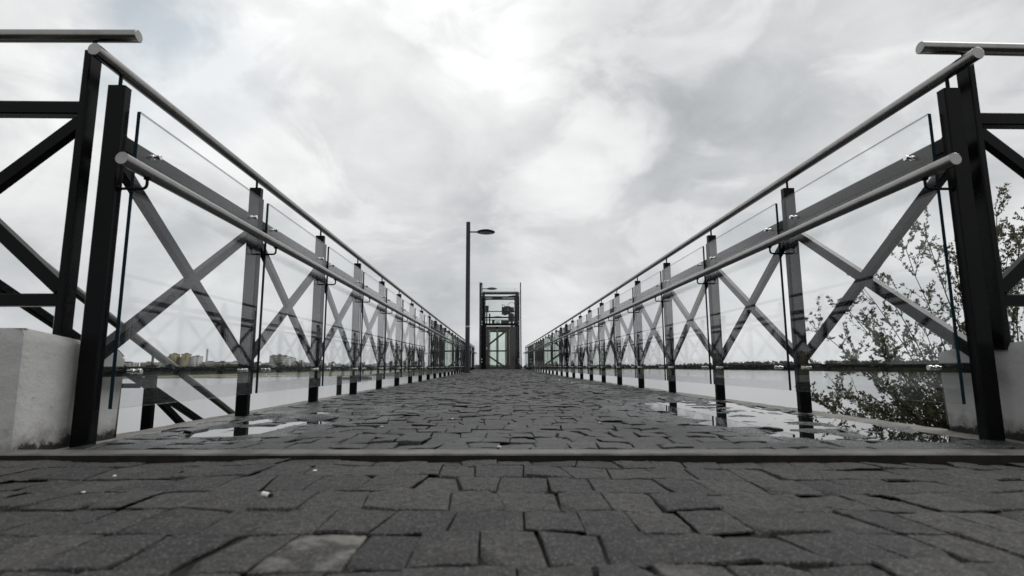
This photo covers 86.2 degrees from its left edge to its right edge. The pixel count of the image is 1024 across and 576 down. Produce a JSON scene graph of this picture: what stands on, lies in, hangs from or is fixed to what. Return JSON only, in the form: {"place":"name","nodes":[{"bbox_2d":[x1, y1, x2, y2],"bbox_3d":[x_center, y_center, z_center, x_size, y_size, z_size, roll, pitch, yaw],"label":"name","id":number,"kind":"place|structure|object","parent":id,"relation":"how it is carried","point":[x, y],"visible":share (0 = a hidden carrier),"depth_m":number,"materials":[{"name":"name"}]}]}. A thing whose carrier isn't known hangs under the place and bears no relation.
{"place":"outdoors","nodes":[
{"label":"outdoors","id":0,"kind":"place"},
{"bbox_2d":[0,259,234,429],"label":"stair railing","id":1,"kind":"object","parent":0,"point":[153,393],"visible":0.34,"depth_m":2.94,"materials":[{"name":"black metal"}]},
{"bbox_2d":[281,355,290,362],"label":"tower block","id":2,"kind":"structure","parent":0,"point":[284,358],"depth_m":876.66,"materials":[{"name":"concrete"}]},
{"bbox_2d":[207,374,417,377],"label":"sand bank","id":3,"kind":"structure","parent":0,"point":[295,375],"depth_m":399.09,"materials":[{"name":"grey sand"}]},
{"bbox_2d":[123,367,616,378],"bbox_3d":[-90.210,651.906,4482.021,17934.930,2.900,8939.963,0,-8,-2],"label":"bank","id":4,"kind":"structure","parent":0,"point":[335,373],"depth_m":445.28,"materials":[{"name":"green plant"}]},
{"bbox_2d":[124,361,138,365],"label":"apartment block","id":5,"kind":"structure","parent":4,"relation":"on","point":[128,363],"depth_m":869.12,"materials":[{"name":"concrete"}]},
{"bbox_2d":[140,361,150,365],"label":"apartment block","id":6,"kind":"structure","parent":4,"relation":"on","point":[145,363],"depth_m":879.30,"materials":[{"name":"concrete"}]},
{"bbox_2d":[154,362,164,366],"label":"apartment block","id":7,"kind":"structure","parent":4,"relation":"on","point":[158,363],"depth_m":874.90,"materials":[{"name":"concrete"}]},
{"bbox_2d":[169,353,179,364],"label":"tower block","id":8,"kind":"structure","parent":4,"relation":"on","point":[173,357],"depth_m":871.45,"materials":[{"name":"concrete"}]},
{"bbox_2d":[181,353,191,366],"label":"tower block","id":9,"kind":"structure","parent":4,"relation":"on","point":[185,358],"depth_m":870.75,"materials":[{"name":"concrete"}]},
{"bbox_2d":[191,355,203,366],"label":"tower block","id":10,"kind":"structure","parent":4,"relation":"on","point":[197,360],"depth_m":872.96,"materials":[{"name":"concrete"}]},
{"bbox_2d":[202,361,215,366],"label":"apartment block","id":11,"kind":"structure","parent":4,"relation":"on","point":[209,363],"depth_m":877.05,"materials":[{"name":"concrete"}]},
{"bbox_2d":[216,361,226,365],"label":"apartment block","id":12,"kind":"structure","parent":4,"relation":"on","point":[222,363],"depth_m":874.85,"materials":[{"name":"concrete"}]},
{"bbox_2d":[269,355,275,360],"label":"tower block","id":13,"kind":"structure","parent":4,"relation":"on","point":[272,358],"depth_m":880.97,"materials":[{"name":"concrete"}]},
{"bbox_2d":[275,354,283,362],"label":"tower block","id":14,"kind":"structure","parent":4,"relation":"on","point":[278,358],"depth_m":881.17,"materials":[{"name":"concrete"}]},
{"bbox_2d":[287,357,295,366],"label":"tower block","id":15,"kind":"structure","parent":4,"relation":"on","point":[290,360],"depth_m":876.48,"materials":[{"name":"concrete"}]},
{"bbox_2d":[200,358,443,371],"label":"wood","id":16,"kind":"object","parent":4,"relation":"on","point":[297,364],"visible":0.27,"depth_m":585.79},
{"bbox_2d":[382,360,938,371],"bbox_3d":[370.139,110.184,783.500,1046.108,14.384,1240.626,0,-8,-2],"label":"wood","id":17,"kind":"object","parent":4,"relation":"on","point":[774,362],"visible":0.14,"depth_m":862.38,"materials":[{"name":"green plant"}]},
{"bbox_2d":[0,458,1023,575],"bbox_3d":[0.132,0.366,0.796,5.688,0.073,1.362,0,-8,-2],"label":"pavement","id":18,"kind":"structure","parent":0,"point":[847,524],"depth_m":0.85,"materials":[{"name":"stone"}]},
{"bbox_2d":[261,491,272,496],"bbox_3d":[-0.439,0.371,0.981,0.024,0.008,0.009,0,-7,27],"label":"cigarette butt","id":19,"kind":"object","parent":18,"relation":"on","point":[265,494],"visible":1,"depth_m":0.98,"materials":[{"name":"white paper"}]},
{"bbox_2d":[0,449,1023,465],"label":"threshold","id":20,"kind":"object","parent":18,"relation":"on","point":[945,456],"visible":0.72,"depth_m":1.39,"materials":[{"name":"metal"}]},
{"bbox_2d":[0,0,1023,366],"label":"sky","id":21,"kind":"structure","parent":0,"point":[594,139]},
{"bbox_2d":[116,369,943,433],"bbox_3d":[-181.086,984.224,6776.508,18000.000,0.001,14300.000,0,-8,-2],"label":"river","id":22,"kind":"structure","parent":0,"point":[204,407],"depth_m":161.82,"materials":[{"name":"grey liquid"}]},
{"bbox_2d":[336,374,341,394],"bbox_3d":[-3.724,5.036,11.403,0.116,6.389,0.116,0,-8,-2],"label":"mooring pile","id":23,"kind":"object","parent":22,"relation":"in","point":[339,385],"visible":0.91,"depth_m":11.79,"materials":[{"name":"grey metal"}]},
{"bbox_2d":[342,374,371,378],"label":"covered boat","id":24,"kind":"object","parent":22,"relation":"on","point":[363,376],"visible":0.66,"depth_m":293.40,"materials":[{"name":"grey paint"}]},
{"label":"deck slab","id":25,"kind":"structure","parent":0,"visible":0},
{"bbox_2d":[0,328,124,449],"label":"concrete block","id":26,"kind":"structure","parent":25,"relation":"on","point":[38,373],"depth_m":1.62,"materials":[{"name":"grey concrete"}]},
{"bbox_2d":[0,29,142,337],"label":"block railing","id":27,"kind":"object","parent":26,"relation":"on","point":[79,128],"visible":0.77,"depth_m":1.81,"materials":[{"name":"black metal"}]},
{"bbox_2d":[54,374,453,449],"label":"kerb","id":28,"kind":"structure","parent":25,"relation":"on","point":[150,430],"depth_m":2.45,"materials":[{"name":"concrete"}]},
{"bbox_2d":[69,43,476,447],"bbox_3d":[-1.677,1.932,16.277,0.173,1.479,29.513,0,-8,-2],"label":"bridge railing","id":29,"kind":"object","parent":25,"relation":"on","point":[124,158],"visible":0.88,"depth_m":2.50,"materials":[{"name":"grey metal"}]},
{"bbox_2d":[64,369,1023,463],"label":"bridge deck","id":30,"kind":"structure","parent":25,"relation":"on","point":[586,413],"depth_m":2.19,"materials":[{"name":"stone"}]},
{"bbox_2d":[182,410,367,443],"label":"puddle","id":31,"kind":"object","parent":30,"relation":"on","point":[237,431],"depth_m":2.21,"materials":[{"name":"black liquid"}]},
{"bbox_2d":[463,222,494,372],"bbox_3d":[-1.174,0.308,19.684,1.133,5.506,0.676,0,-8,-2],"label":"street lamp","id":32,"kind":"object","parent":30,"relation":"on","point":[467,316],"visible":0.91,"depth_m":19.62,"materials":[{"name":"black metal"}]},
{"bbox_2d":[624,400,970,442],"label":"puddle","id":33,"kind":"object","parent":30,"relation":"on","point":[759,419],"visible":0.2,"depth_m":2.33,"materials":[{"name":"black liquid"}]},
{"bbox_2d":[523,47,1005,440],"bbox_3d":[1.097,1.925,16.319,0.173,1.479,29.513,0,-8,-2],"label":"bridge railing","id":34,"kind":"object","parent":25,"relation":"on","point":[942,160],"visible":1,"depth_m":2.60,"materials":[{"name":"grey metal"}]},
{"bbox_2d":[532,370,1023,443],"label":"kerb","id":35,"kind":"structure","parent":25,"relation":"on","point":[939,431],"depth_m":2.41,"materials":[{"name":"concrete"}]},
{"bbox_2d":[938,341,1023,441],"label":"concrete block","id":36,"kind":"structure","parent":25,"relation":"on","point":[961,417],"depth_m":1.81,"materials":[{"name":"grey concrete"}]},
{"bbox_2d":[915,41,1023,349],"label":"block railing","id":37,"kind":"object","parent":36,"relation":"on","point":[981,141],"visible":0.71,"depth_m":1.89,"materials":[{"name":"black metal"}]},
{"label":"lift platform","id":38,"kind":"structure","parent":0,"visible":0},
{"bbox_2d":[481,283,496,291],"bbox_3d":[-1.478,2.406,33.573,1.133,5.506,0.676,0,-8,-2],"label":"street lamp","id":39,"kind":"object","parent":38,"relation":"on","point":[489,288],"visible":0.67,"depth_m":33.83,"materials":[{"name":"grey metal"}]},
{"bbox_2d":[479,282,521,368],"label":"lift tower","id":40,"kind":"structure","parent":38,"relation":"on","point":[510,329],"depth_m":30.78,"materials":[{"name":"black metal"}]},
{"bbox_2d":[489,330,496,368],"bbox_3d":[-1.044,3.439,30.666,0.447,2.171,0.060,0,-8,-2],"label":"door leaf","id":41,"kind":"structure","parent":40,"relation":"in","point":[489,330],"depth_m":30.64,"materials":[{"name":"grey glass"}]},
{"bbox_2d":[497,330,505,368],"bbox_3d":[-0.575,3.438,30.679,0.482,2.171,0.060,0,-8,-2],"label":"door leaf","id":42,"kind":"structure","parent":40,"relation":"in","point":[498,331],"depth_m":30.65,"materials":[{"name":"grey glass"}]},
{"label":"near bank","id":43,"kind":"structure","parent":0,"visible":0},
{"bbox_2d":[795,183,1023,428],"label":"willow shrub","id":44,"kind":"object","parent":43,"relation":"on","point":[930,412],"visible":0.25,"depth_m":3.80,"materials":[{"name":"green plant"}]}
]}

